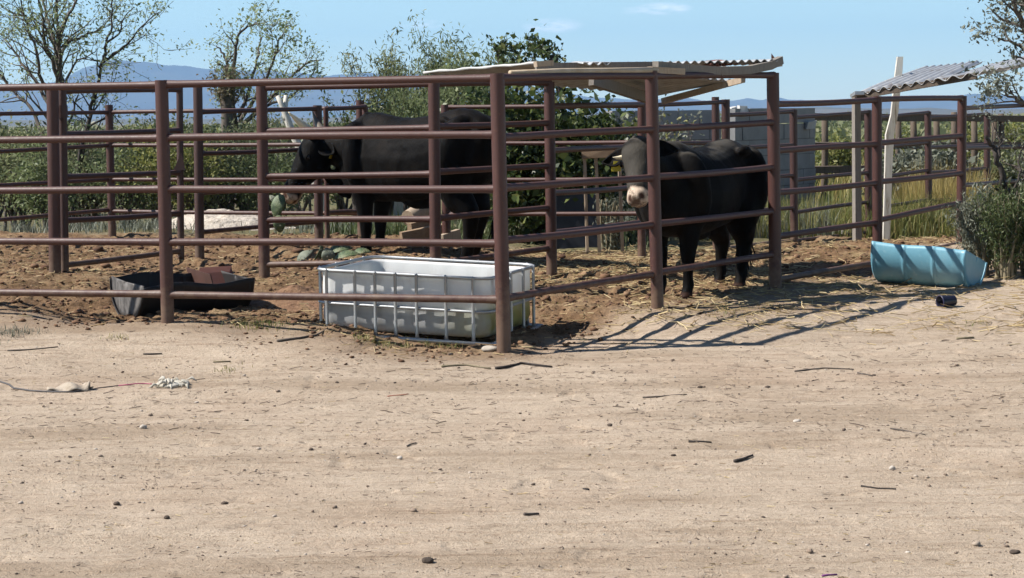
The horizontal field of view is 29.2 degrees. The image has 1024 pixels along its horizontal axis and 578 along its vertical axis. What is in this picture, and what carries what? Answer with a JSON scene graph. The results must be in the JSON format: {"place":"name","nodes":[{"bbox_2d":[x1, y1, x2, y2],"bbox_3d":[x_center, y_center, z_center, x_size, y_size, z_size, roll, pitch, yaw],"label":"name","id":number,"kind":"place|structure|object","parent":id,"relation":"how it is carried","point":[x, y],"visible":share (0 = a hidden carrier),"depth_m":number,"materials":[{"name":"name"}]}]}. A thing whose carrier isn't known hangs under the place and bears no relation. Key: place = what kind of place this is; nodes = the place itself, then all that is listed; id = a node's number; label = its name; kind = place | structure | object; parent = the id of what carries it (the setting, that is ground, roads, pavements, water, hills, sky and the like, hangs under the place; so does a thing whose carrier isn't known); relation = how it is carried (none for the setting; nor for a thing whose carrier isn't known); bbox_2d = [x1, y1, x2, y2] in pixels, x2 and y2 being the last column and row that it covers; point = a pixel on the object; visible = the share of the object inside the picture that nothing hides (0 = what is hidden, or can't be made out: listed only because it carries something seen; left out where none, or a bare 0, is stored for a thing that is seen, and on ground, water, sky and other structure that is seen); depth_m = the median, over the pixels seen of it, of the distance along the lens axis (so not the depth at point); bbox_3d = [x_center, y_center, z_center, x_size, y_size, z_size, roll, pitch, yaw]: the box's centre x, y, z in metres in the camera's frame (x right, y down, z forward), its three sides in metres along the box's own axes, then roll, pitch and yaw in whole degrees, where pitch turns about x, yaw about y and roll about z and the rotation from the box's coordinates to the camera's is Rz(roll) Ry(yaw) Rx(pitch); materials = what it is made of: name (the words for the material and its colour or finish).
{"place":"outdoors","nodes":[
{"label":"outdoors","id":0,"kind":"place"},
{"bbox_2d":[0,210,392,233],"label":"grass","id":1,"kind":"structure","parent":0,"point":[73,228],"depth_m":21.79,"materials":[{"name":"green plant"}]},
{"bbox_2d":[323,205,649,250],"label":"grass","id":2,"kind":"structure","parent":0,"point":[633,238],"depth_m":20.86,"materials":[{"name":"green plant"}]},
{"bbox_2d":[0,113,1023,577],"bbox_3d":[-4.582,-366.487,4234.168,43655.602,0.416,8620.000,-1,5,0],"label":"ground","id":3,"kind":"structure","parent":0,"point":[790,515],"depth_m":9.24,"materials":[{"name":"soil"}]},
{"bbox_2d":[0,108,46,217],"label":"scrub bush","id":4,"kind":"object","parent":3,"relation":"on","point":[2,210],"visible":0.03,"depth_m":30.80,"materials":[{"name":"green plant"}]},
{"bbox_2d":[0,323,47,344],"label":"grass","id":5,"kind":"structure","parent":3,"relation":"on","point":[10,330],"depth_m":12.84,"materials":[{"name":"beige plant"}]},
{"bbox_2d":[0,110,90,230],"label":"mesquite bush","id":6,"kind":"object","parent":3,"relation":"on","point":[8,209],"visible":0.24,"depth_m":24.30,"materials":[{"name":"green plant"}]},
{"bbox_2d":[0,381,92,392],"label":"cable","id":7,"kind":"object","parent":3,"relation":"on","point":[10,385],"visible":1,"depth_m":10.99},
{"bbox_2d":[46,90,60,273],"bbox_3d":[-3.684,-0.787,15.787,0.129,1.682,0.098,-1,5,0],"label":"gate post","id":8,"kind":"object","parent":3,"relation":"on","point":[53,169],"visible":0.67,"depth_m":15.74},
{"bbox_2d":[59,88,184,272],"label":"pipe gate","id":9,"kind":"structure","parent":8,"relation":"attached to","point":[177,171],"depth_m":16.47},
{"bbox_2d":[0,115,118,228],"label":"mesquite bush","id":10,"kind":"object","parent":3,"relation":"on","point":[40,201],"visible":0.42,"depth_m":23.47,"materials":[{"name":"green plant"}]},
{"bbox_2d":[25,110,105,215],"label":"scrub bush","id":11,"kind":"object","parent":3,"relation":"on","point":[67,143],"visible":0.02,"depth_m":31.61,"materials":[{"name":"green plant"}]},
{"bbox_2d":[46,381,90,391],"bbox_3d":[-2.510,0.551,11.060,0.252,0.059,0.172,-4,6,-30],"label":"sack","id":12,"kind":"object","parent":3,"relation":"on","point":[71,386],"visible":1,"depth_m":11.03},
{"bbox_2d":[0,0,153,150],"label":"mesquite tree","id":13,"kind":"object","parent":3,"relation":"on","point":[56,59],"visible":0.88,"depth_m":24.73,"materials":[{"name":"green plant"}]},
{"bbox_2d":[35,109,147,227],"bbox_3d":[-5.555,-1.518,25.692,1.538,1.654,1.987,-3,5,-23],"label":"mesquite bush","id":14,"kind":"object","parent":3,"relation":"on","point":[90,205],"visible":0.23,"depth_m":25.46,"materials":[{"name":"green plant"}]},
{"bbox_2d":[77,114,173,227],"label":"mesquite bush","id":15,"kind":"object","parent":3,"relation":"on","point":[131,201],"visible":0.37,"depth_m":24.27,"materials":[{"name":"green plant"}]},
{"bbox_2d":[62,0,196,216],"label":"mesquite tree","id":16,"kind":"object","parent":3,"relation":"on","point":[94,101],"visible":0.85,"depth_m":24.40,"materials":[{"name":"green plant"}]},
{"bbox_2d":[120,102,215,222],"bbox_3d":[-4.538,-1.573,25.587,1.830,1.718,1.507,3,6,38],"label":"mesquite bush","id":17,"kind":"object","parent":3,"relation":"on","point":[152,126],"visible":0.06,"depth_m":25.50,"materials":[{"name":"green plant"}]},
{"bbox_2d":[149,376,196,388],"bbox_3d":[-1.928,0.533,11.195,0.240,0.067,0.329,-1,5,0],"label":"frayed rag","id":18,"kind":"object","parent":3,"relation":"on","point":[175,382],"visible":1,"depth_m":11.11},
{"bbox_2d":[0,105,356,236],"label":"pipe fence","id":19,"kind":"object","parent":3,"relation":"on","point":[108,112],"visible":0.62,"depth_m":20.53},
{"bbox_2d":[115,114,243,214],"bbox_3d":[-4.075,-1.425,23.908,1.736,1.522,1.359,-1,5,0],"label":"mesquite bush","id":20,"kind":"object","parent":3,"relation":"on","point":[189,173],"visible":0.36,"depth_m":23.77,"materials":[{"name":"green plant"}]},
{"bbox_2d":[109,266,254,316],"bbox_3d":[-2.380,0.042,14.353,0.973,0.349,0.646,-4,6,-35],"label":"barrel trough","id":21,"kind":"object","parent":3,"relation":"on","point":[216,279],"visible":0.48,"depth_m":14.23,"materials":[{"name":"black plastic"}]},
{"bbox_2d":[154,106,256,210],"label":"mesquite bush","id":22,"kind":"object","parent":3,"relation":"on","point":[224,205],"visible":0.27,"depth_m":25.06,"materials":[{"name":"green plant"}]},
{"bbox_2d":[196,56,248,210],"bbox_3d":[-3.848,-1.927,26.329,0.718,2.379,0.854,-1,5,0],"label":"tree","id":23,"kind":"object","parent":3,"relation":"on","point":[225,95],"visible":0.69,"depth_m":26.21,"materials":[{"name":"green plant"}]},
{"bbox_2d":[158,209,295,230],"bbox_3d":[-3.374,-0.789,22.613,1.640,0.261,1.400,-1,5,0],"label":"gravel heap","id":24,"kind":"object","parent":3,"relation":"on","point":[216,221],"visible":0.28,"depth_m":22.26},
{"bbox_2d":[183,94,312,210],"bbox_3d":[-3.517,-1.653,25.782,1.897,1.813,1.698,-1,5,0],"label":"mesquite bush","id":25,"kind":"object","parent":3,"relation":"on","point":[254,129],"visible":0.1,"depth_m":25.67,"materials":[{"name":"green plant"}]},
{"bbox_2d":[210,315,294,332],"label":"grass","id":26,"kind":"structure","parent":3,"relation":"on","point":[258,322],"depth_m":13.10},
{"bbox_2d":[0,73,510,352],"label":"pipe fence","id":27,"kind":"object","parent":3,"relation":"on","point":[164,189],"visible":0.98,"depth_m":12.88,"materials":[{"name":"metal"}]},
{"bbox_2d":[193,87,322,258],"bbox_3d":[-2.342,-1.024,18.275,0.103,1.714,1.632,3,6,39],"label":"pipe fence","id":28,"kind":"object","parent":3,"relation":"on","point":[199,111],"visible":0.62,"depth_m":17.79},
{"bbox_2d":[195,0,339,205],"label":"mesquite tree","id":29,"kind":"object","parent":3,"relation":"on","point":[269,69],"visible":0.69,"depth_m":26.71,"materials":[{"name":"green plant"}]},
{"bbox_2d":[209,114,329,216],"bbox_3d":[-3.031,-1.462,24.507,1.514,1.545,1.455,-1,5,0],"label":"mesquite bush","id":30,"kind":"object","parent":3,"relation":"on","point":[275,167],"visible":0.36,"depth_m":24.42,"materials":[{"name":"green plant"}]},
{"bbox_2d":[250,285,323,311],"bbox_3d":[-1.624,0.062,14.759,1.240,0.189,1.000,-1,5,0],"label":"manure heap","id":31,"kind":"object","parent":3,"relation":"on","point":[292,305],"visible":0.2,"depth_m":14.48,"materials":[{"name":"brown soil"}]},
{"bbox_2d":[271,116,334,210],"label":"scrub bush","id":32,"kind":"object","parent":3,"relation":"on","point":[298,208],"depth_m":30.91,"materials":[{"name":"green plant"}]},
{"bbox_2d":[276,95,331,225],"bbox_3d":[-2.393,-1.335,22.979,0.707,1.870,0.127,0,5,3],"label":"forked post","id":33,"kind":"object","parent":3,"relation":"on","point":[287,120],"visible":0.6,"depth_m":22.89,"materials":[{"name":"white wood"}]},
{"bbox_2d":[322,248,334,259],"bbox_3d":[-1.641,-0.302,17.522,0.126,0.133,0.067,-2,5,-14],"label":"cactus pad","id":34,"kind":"object","parent":3,"relation":"on","point":[328,253],"visible":0.95,"depth_m":17.51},
{"bbox_2d":[307,114,351,209],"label":"scrub bush","id":35,"kind":"object","parent":3,"relation":"on","point":[339,200],"visible":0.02,"depth_m":32.93,"materials":[{"name":"green plant"}]},
{"bbox_2d":[323,104,367,237],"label":"pipe gate","id":36,"kind":"structure","parent":3,"relation":"on","point":[327,210],"depth_m":19.00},
{"bbox_2d":[335,250,359,258],"bbox_3d":[-1.464,-0.303,17.423,0.229,0.081,0.113,-1,5,0],"label":"cactus pad","id":37,"kind":"object","parent":3,"relation":"on","point":[344,254],"visible":1,"depth_m":17.42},
{"bbox_2d":[256,83,440,277],"bbox_3d":[-1.285,-0.731,15.344,1.570,1.773,0.093,1,5,20],"label":"pipe fence","id":38,"kind":"object","parent":3,"relation":"on","point":[432,219],"visible":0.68,"depth_m":15.32,"materials":[{"name":"metal"}]},
{"bbox_2d":[356,100,363,235],"bbox_3d":[-1.517,-1.141,19.724,0.096,1.503,0.085,-1,5,0],"label":"gate post","id":39,"kind":"object","parent":3,"relation":"on","point":[359,111],"visible":0.11,"depth_m":19.64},
{"bbox_2d":[310,89,414,227],"bbox_3d":[-1.877,-1.651,24.467,1.008,1.950,1.680,-5,6,-38],"label":"tree","id":40,"kind":"object","parent":3,"relation":"on","point":[372,110],"visible":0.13,"depth_m":24.43,"materials":[{"name":"green plant"}]},
{"bbox_2d":[2,280,735,369],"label":"dung clods","id":41,"kind":"object","parent":3,"relation":"on","point":[400,360],"visible":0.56,"depth_m":13.27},
{"bbox_2d":[329,23,454,215],"bbox_3d":[-1.538,-2.416,28.551,2.066,2.887,1.490,-4,6,-30],"label":"feathery tree","id":42,"kind":"object","parent":3,"relation":"on","point":[386,73],"visible":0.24,"depth_m":28.18,"materials":[{"name":"green plant"}]},
{"bbox_2d":[281,108,509,263],"bbox_3d":[-1.013,-0.943,18.006,2.402,1.414,0.888,3,6,34],"label":"bull","id":43,"kind":"object","parent":3,"relation":"on","point":[350,155],"visible":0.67,"depth_m":17.74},
{"bbox_2d":[271,194,284,216],"bbox_3d":[-2.155,-0.758,18.099,0.134,0.233,0.087,-1,5,0],"label":"cactus pad","id":44,"kind":"object","parent":43,"relation":"hanging from","point":[277,204],"visible":0.9,"depth_m":18.08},
{"bbox_2d":[352,331,462,348],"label":"grass","id":45,"kind":"structure","parent":3,"relation":"on","point":[388,344],"depth_m":12.76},
{"bbox_2d":[407,222,428,229],"bbox_3d":[-0.906,-0.615,19.495,0.065,0.155,0.337,3,6,40],"label":"plank","id":46,"kind":"object","parent":3,"relation":"on","point":[412,225],"visible":0.5,"depth_m":19.40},
{"bbox_2d":[402,207,428,224],"bbox_3d":[-0.961,-0.745,19.604,0.180,0.230,0.289,3,6,34],"label":"log","id":47,"kind":"object","parent":46,"relation":"on","point":[410,211],"visible":0.44,"depth_m":19.52,"materials":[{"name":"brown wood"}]},
{"bbox_2d":[376,73,460,211],"bbox_3d":[-1.215,-1.976,27.332,1.378,2.209,1.868,1,5,16],"label":"feathery tree","id":48,"kind":"object","parent":3,"relation":"on","point":[418,105],"visible":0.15,"depth_m":27.00,"materials":[{"name":"green plant"}]},
{"bbox_2d":[399,223,441,238],"bbox_3d":[-0.880,-0.538,19.352,0.500,0.197,0.064,-4,6,-31],"label":"plank","id":49,"kind":"object","parent":3,"relation":"on","point":[421,233],"visible":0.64,"depth_m":19.29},
{"bbox_2d":[378,9,470,115],"bbox_3d":[-1.186,-2.637,29.742,1.959,3.133,2.460,-1,5,0],"label":"feathery tree","id":50,"kind":"object","parent":3,"relation":"on","point":[426,48],"visible":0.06,"depth_m":29.14,"materials":[{"name":"green plant"}]},
{"bbox_2d":[317,255,542,345],"bbox_3d":[-0.573,0.064,13.412,1.322,0.517,1.037,1,5,20],"label":"water tank","id":51,"kind":"object","parent":3,"relation":"on","point":[379,274],"visible":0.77,"depth_m":13.03,"materials":[{"name":"white plastic"}]},
{"bbox_2d":[441,229,460,238],"bbox_3d":[-0.610,-0.515,19.353,0.055,0.137,0.312,3,6,33],"label":"plank","id":52,"kind":"object","parent":3,"relation":"on","point":[454,234],"visible":0.57,"depth_m":19.35,"materials":[{"name":"brown wood"}]},
{"bbox_2d":[402,21,520,114],"bbox_3d":[-0.616,-2.473,28.729,1.972,2.941,1.862,2,6,27],"label":"feathery tree","id":53,"kind":"object","parent":3,"relation":"on","point":[447,56],"visible":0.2,"depth_m":28.69,"materials":[{"name":"green plant"}]},
{"bbox_2d":[420,31,527,112],"bbox_3d":[-0.343,-2.308,28.030,1.573,2.725,2.042,2,6,30],"label":"feathery tree","id":54,"kind":"object","parent":3,"relation":"on","point":[465,65],"visible":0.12,"depth_m":27.87,"materials":[{"name":"green plant"}]},
{"bbox_2d":[0,233,952,358],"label":"straw","id":55,"kind":"object","parent":3,"relation":"on","point":[250,316],"visible":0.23,"depth_m":15.85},
{"bbox_2d":[0,232,954,356],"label":"dung clods","id":56,"kind":"object","parent":3,"relation":"on","point":[295,250],"visible":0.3,"depth_m":16.05,"materials":[{"name":"soil"}]},
{"bbox_2d":[1,332,1021,577],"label":"straw","id":57,"kind":"object","parent":3,"relation":"on","point":[525,492],"visible":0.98,"depth_m":8.06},
{"bbox_2d":[0,110,1023,165],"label":"scrub","id":58,"kind":"object","parent":3,"relation":"on","point":[844,126],"visible":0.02,"depth_m":121.53,"materials":[{"name":"green plant"}]},
{"bbox_2d":[0,337,1023,577],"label":"twig litter","id":59,"kind":"object","parent":3,"relation":"on","point":[466,445],"visible":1,"depth_m":9.31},
{"bbox_2d":[0,329,1023,577],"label":"crumbs","id":60,"kind":"object","parent":3,"relation":"on","point":[520,465],"visible":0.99,"depth_m":8.29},
{"bbox_2d":[0,330,1023,447],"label":"twig litter","id":61,"kind":"object","parent":3,"relation":"on","point":[529,392],"visible":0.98,"depth_m":10.67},
{"bbox_2d":[2,334,1022,577],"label":"pebbles","id":62,"kind":"object","parent":3,"relation":"on","point":[977,543],"visible":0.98,"depth_m":8.78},
{"bbox_2d":[486,33,539,102],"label":"fig shoot","id":63,"kind":"object","parent":3,"relation":"on","point":[503,46],"visible":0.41,"depth_m":22.26,"materials":[{"name":"green plant"}]},
{"bbox_2d":[440,80,644,276],"bbox_3d":[0.414,-0.882,16.678,0.308,1.781,3.779,2,6,29],"label":"pipe fence","id":64,"kind":"object","parent":3,"relation":"on","point":[549,248],"visible":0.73,"depth_m":16.21,"materials":[{"name":"metal"}]},
{"bbox_2d":[440,19,646,242],"bbox_3d":[0.350,-1.634,20.803,2.374,2.442,2.261,-1,5,0],"label":"fig bush","id":65,"kind":"object","parent":3,"relation":"on","point":[569,164],"visible":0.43,"depth_m":20.34,"materials":[{"name":"green plant"}]},
{"bbox_2d":[441,101,645,258],"bbox_3d":[0.287,-0.975,18.888,2.125,1.635,0.088,1,5,23],"label":"pipe fence","id":66,"kind":"object","parent":3,"relation":"on","point":[446,226],"visible":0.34,"depth_m":18.77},
{"bbox_2d":[520,33,573,120],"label":"fig shoot","id":67,"kind":"object","parent":3,"relation":"on","point":[544,52],"visible":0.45,"depth_m":22.08,"materials":[{"name":"green plant"}]},
{"bbox_2d":[100,300,993,371],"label":"grass","id":68,"kind":"structure","parent":3,"relation":"on","point":[547,301],"depth_m":12.62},
{"bbox_2d":[556,193,596,248],"bbox_3d":[0.640,-0.668,20.064,0.473,0.651,0.137,-2,5,-11],"label":"dark sheet","id":69,"kind":"object","parent":3,"relation":"on","point":[570,205],"visible":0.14,"depth_m":20.06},
{"bbox_2d":[581,150,623,252],"bbox_3d":[0.889,-0.851,19.024,0.428,1.121,0.185,-1,5,0],"label":"wooden rack","id":70,"kind":"object","parent":3,"relation":"on","point":[595,155],"visible":0.5,"depth_m":19.04,"materials":[{"name":"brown wood"}]},
{"bbox_2d":[592,193,629,250],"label":"weed clump","id":71,"kind":"object","parent":3,"relation":"on","point":[611,241],"visible":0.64,"depth_m":19.56,"materials":[{"name":"green plant"}]},
{"bbox_2d":[575,93,704,216],"bbox_3d":[1.327,-1.369,22.205,1.664,1.716,1.352,-1,5,0],"label":"sage bush","id":72,"kind":"object","parent":3,"relation":"on","point":[663,139],"visible":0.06,"depth_m":21.98,"materials":[{"name":"green plant"}]},
{"bbox_2d":[504,71,781,308],"bbox_3d":[1.008,-0.637,13.868,0.119,1.833,3.661,3,6,36],"label":"pipe fence","id":73,"kind":"object","parent":3,"relation":"on","point":[654,176],"visible":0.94,"depth_m":13.85,"materials":[{"name":"metal"}]},
{"bbox_2d":[423,54,783,103],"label":"tin roof","id":74,"kind":"structure","parent":73,"relation":"on","point":[633,89],"depth_m":16.13,"materials":[{"name":"metal"}]},
{"bbox_2d":[509,246,793,288],"bbox_3d":[1.264,-0.204,17.596,2.895,0.176,4.023,-1,5,0],"label":"straw","id":75,"kind":"object","parent":3,"relation":"on","point":[596,258],"visible":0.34,"depth_m":17.40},
{"bbox_2d":[623,107,702,146],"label":"greasewood bush","id":76,"kind":"object","parent":3,"relation":"on","point":[664,115],"visible":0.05,"depth_m":23.42,"materials":[{"name":"green plant"}]},
{"bbox_2d":[606,110,720,220],"bbox_3d":[2.030,-1.577,26.113,2.014,1.593,0.154,-5,6,-40],"label":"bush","id":77,"kind":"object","parent":3,"relation":"on","point":[705,118],"depth_m":26.22,"materials":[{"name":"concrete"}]},
{"bbox_2d":[601,135,767,298],"bbox_3d":[1.323,-0.562,15.076,0.728,1.255,2.160,3,6,33],"label":"bull","id":78,"kind":"object","parent":3,"relation":"on","point":[694,197],"visible":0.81,"depth_m":14.82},
{"bbox_2d":[603,194,844,241],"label":"grass","id":79,"kind":"structure","parent":3,"relation":"on","point":[804,226],"depth_m":21.75,"materials":[{"name":"green plant"}]},
{"bbox_2d":[658,97,797,249],"bbox_3d":[2.135,-1.077,19.691,0.111,1.692,3.036,3,6,36],"label":"pipe fence","id":80,"kind":"object","parent":3,"relation":"on","point":[726,114],"visible":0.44,"depth_m":20.27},
{"bbox_2d":[730,108,815,208],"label":"block wall","id":81,"kind":"structure","parent":3,"relation":"on","point":[757,135],"depth_m":25.34,"materials":[{"name":"concrete"}]},
{"bbox_2d":[576,278,1023,352],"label":"straw","id":82,"kind":"object","parent":3,"relation":"on","point":[805,292],"visible":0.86,"depth_m":14.31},
{"bbox_2d":[613,234,1023,335],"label":"straw","id":83,"kind":"object","parent":3,"relation":"on","point":[636,303],"visible":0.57,"depth_m":14.62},
{"bbox_2d":[802,263,856,276],"bbox_3d":[2.740,-0.134,17.156,0.800,0.176,0.800,-1,5,0],"label":"straw heap","id":84,"kind":"object","parent":3,"relation":"on","point":[824,265],"visible":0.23,"depth_m":17.09,"materials":[{"name":"brown plant"}]},
{"bbox_2d":[815,128,864,183],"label":"field bush","id":85,"kind":"object","parent":3,"relation":"on","point":[843,157],"visible":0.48,"depth_m":39.71,"materials":[{"name":"green plant"}]},
{"bbox_2d":[779,95,966,281],"bbox_3d":[3.121,-0.804,16.768,0.096,1.708,3.627,3,6,36],"label":"pipe fence","id":86,"kind":"object","parent":3,"relation":"on","point":[876,144],"visible":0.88,"depth_m":16.71,"materials":[{"name":"metal"}]},
{"bbox_2d":[851,134,934,204],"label":"field bush","id":87,"kind":"object","parent":3,"relation":"on","point":[905,161],"visible":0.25,"depth_m":26.85,"materials":[{"name":"green plant"}]},
{"bbox_2d":[797,110,990,241],"bbox_3d":[4.575,-1.240,23.042,0.116,1.727,5.348,3,6,35],"label":"pipe fence","id":88,"kind":"object","parent":3,"relation":"on","point":[929,147],"visible":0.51,"depth_m":22.92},
{"bbox_2d":[815,112,1023,198],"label":"wooden corral","id":89,"kind":"object","parent":3,"relation":"on","point":[824,168],"visible":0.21,"depth_m":29.09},
{"bbox_2d":[871,241,986,286],"bbox_3d":[3.395,-0.197,15.991,0.814,0.407,0.573,2,6,31],"label":"barrel trough","id":90,"kind":"object","parent":3,"relation":"on","point":[928,266],"visible":0.88,"depth_m":15.78,"materials":[{"name":"blue plastic"}]},
{"bbox_2d":[850,56,1023,240],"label":"lean to shelter","id":91,"kind":"object","parent":3,"relation":"on","point":[920,78],"visible":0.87,"depth_m":19.57,"materials":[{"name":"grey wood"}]},
{"bbox_2d":[892,157,999,209],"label":"dry grass","id":92,"kind":"structure","parent":3,"relation":"on","point":[942,184],"depth_m":24.39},
{"bbox_2d":[936,295,956,306],"bbox_3d":[3.161,0.093,14.265,0.131,0.105,0.105,-3,5,-21],"label":"bucket","id":93,"kind":"object","parent":3,"relation":"on","point":[950,300],"visible":1,"depth_m":14.24,"materials":[{"name":"black plastic"}]},
{"bbox_2d":[910,125,983,184],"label":"field bush","id":94,"kind":"object","parent":3,"relation":"on","point":[937,157],"visible":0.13,"depth_m":26.33,"materials":[{"name":"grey plant"}]},
{"bbox_2d":[940,109,983,173],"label":"field bush","id":95,"kind":"object","parent":3,"relation":"on","point":[969,139],"visible":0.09,"depth_m":39.62,"materials":[{"name":"green plant"}]},
{"bbox_2d":[941,178,1005,277],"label":"tarragon shrub","id":96,"kind":"object","parent":3,"relation":"on","point":[971,242],"visible":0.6,"depth_m":16.45,"materials":[{"name":"green plant"}]},
{"bbox_2d":[960,0,1023,198],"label":"leaning tree","id":97,"kind":"object","parent":3,"relation":"on","point":[987,92],"visible":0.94,"depth_m":17.14,"materials":[{"name":"plant"}]},
{"bbox_2d":[966,179,1023,279],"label":"tarragon shrub","id":98,"kind":"object","parent":3,"relation":"on","point":[1005,224],"visible":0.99,"depth_m":16.25,"materials":[{"name":"green plant"}]},
{"bbox_2d":[966,104,1023,186],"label":"pipe fence","id":99,"kind":"object","parent":3,"relation":"on","point":[981,147],"visible":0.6,"depth_m":19.02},
{"bbox_2d":[969,128,1023,197],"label":"field bush","id":100,"kind":"object","parent":3,"relation":"on","point":[1004,154],"visible":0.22,"depth_m":26.80,"materials":[{"name":"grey plant"}]},
{"bbox_2d":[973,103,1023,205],"bbox_3d":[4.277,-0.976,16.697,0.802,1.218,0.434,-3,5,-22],"label":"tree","id":101,"kind":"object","parent":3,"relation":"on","point":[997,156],"visible":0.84,"depth_m":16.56,"materials":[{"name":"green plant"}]},
{"bbox_2d":[978,113,1023,160],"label":"field bush","id":102,"kind":"object","parent":3,"relation":"on","point":[1012,126],"visible":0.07,"depth_m":35.62,"materials":[{"name":"green plant"}]},
{"bbox_2d":[997,181,1023,275],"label":"tarragon shrub","id":103,"kind":"object","parent":3,"relation":"on","point":[1021,268],"visible":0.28,"depth_m":16.43,"materials":[{"name":"green plant"}]},
{"bbox_2d":[0,60,1023,119],"bbox_3d":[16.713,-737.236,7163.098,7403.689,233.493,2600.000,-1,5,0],"label":"mountains","id":104,"kind":"structure","parent":0,"point":[166,72],"depth_m":6668.39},
{"bbox_2d":[0,107,1023,125],"bbox_3d":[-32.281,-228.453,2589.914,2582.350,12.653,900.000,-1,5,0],"label":"hills","id":105,"kind":"structure","parent":0,"point":[936,111],"depth_m":2454.28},
{"bbox_2d":[0,0,1023,100],"label":"sky","id":106,"kind":"structure","parent":0,"point":[829,49],"materials":[{"name":"blue"}]},
{"bbox_2d":[702,178,981,240],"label":"grass","id":107,"kind":"structure","parent":0,"point":[919,225],"depth_m":22.22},
{"bbox_2d":[815,150,982,204],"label":"dry grass","id":108,"kind":"structure","parent":0,"point":[819,181],"depth_m":30.11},
{"bbox_2d":[815,140,1010,210],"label":"grass","id":109,"kind":"structure","parent":0,"point":[847,192],"depth_m":27.86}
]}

